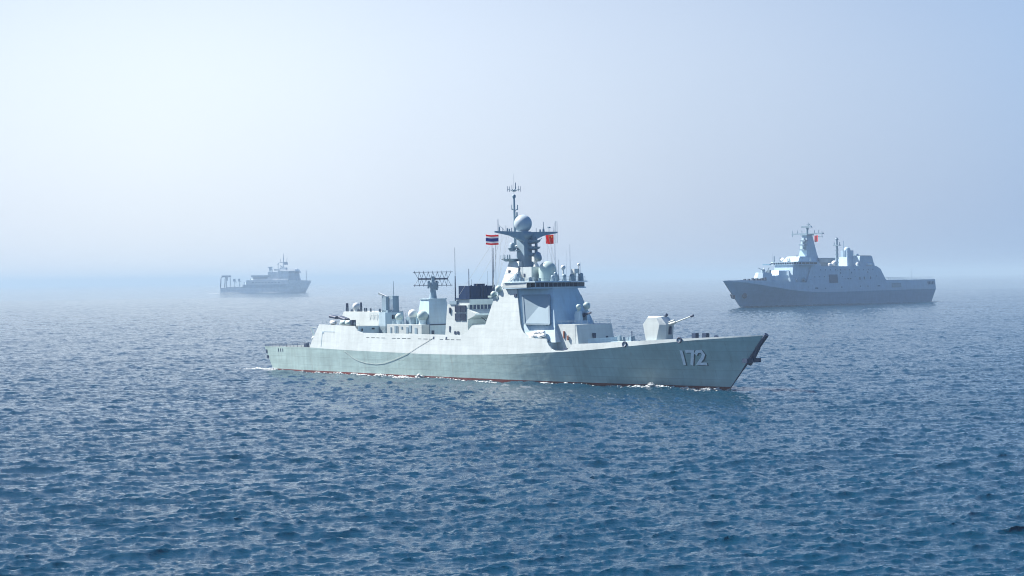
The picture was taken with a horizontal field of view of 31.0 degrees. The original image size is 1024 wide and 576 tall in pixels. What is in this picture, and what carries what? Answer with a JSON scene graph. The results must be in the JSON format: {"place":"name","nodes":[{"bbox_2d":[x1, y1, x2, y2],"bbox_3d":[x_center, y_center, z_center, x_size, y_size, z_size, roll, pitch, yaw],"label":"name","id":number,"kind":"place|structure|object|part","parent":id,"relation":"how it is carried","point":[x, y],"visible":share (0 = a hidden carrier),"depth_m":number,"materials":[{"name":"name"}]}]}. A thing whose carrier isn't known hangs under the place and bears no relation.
{"place":"outdoors","nodes":[
{"label":"outdoors","id":0,"kind":"place"},
{"bbox_2d":[0,274,1023,575],"bbox_3d":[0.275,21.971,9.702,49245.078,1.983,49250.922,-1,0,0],"label":"sea","id":1,"kind":"structure","parent":0,"point":[152,430],"depth_m":243.56,"materials":[{"name":"blue liquid"}]},
{"bbox_2d":[220,254,310,292],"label":"research ship","id":2,"kind":"object","parent":1,"relation":"on","point":[284,280],"visible":0.97,"depth_m":3612.29,"materials":[{"name":"paint"}]},
{"bbox_2d":[243,367,736,390],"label":"foam","id":3,"kind":"object","parent":1,"relation":"on","point":[647,385],"visible":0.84,"depth_m":398.32,"materials":[{"name":"white"}]},
{"bbox_2d":[264,182,768,389],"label":"destroyer","id":4,"kind":"object","parent":1,"relation":"on","point":[531,320],"visible":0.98,"depth_m":398.17,"materials":[{"name":"grey paint"}]},
{"bbox_2d":[723,222,935,306],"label":"landing ship","id":5,"kind":"object","parent":1,"relation":"on","point":[807,276],"visible":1,"depth_m":1338.18,"materials":[{"name":"paint"}]},
{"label":"boat bay door","id":6,"kind":"part","parent":5,"relation":"part of","materials":[{"name":"grey metal"}]},
{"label":"side door","id":7,"kind":"part","parent":5,"relation":"part of","materials":[{"name":"grey metal"}]},
{"bbox_2d":[0,0,1023,286],"label":"sky","id":8,"kind":"structure","parent":0,"point":[143,142],"materials":[{"name":"blue"}]}
]}

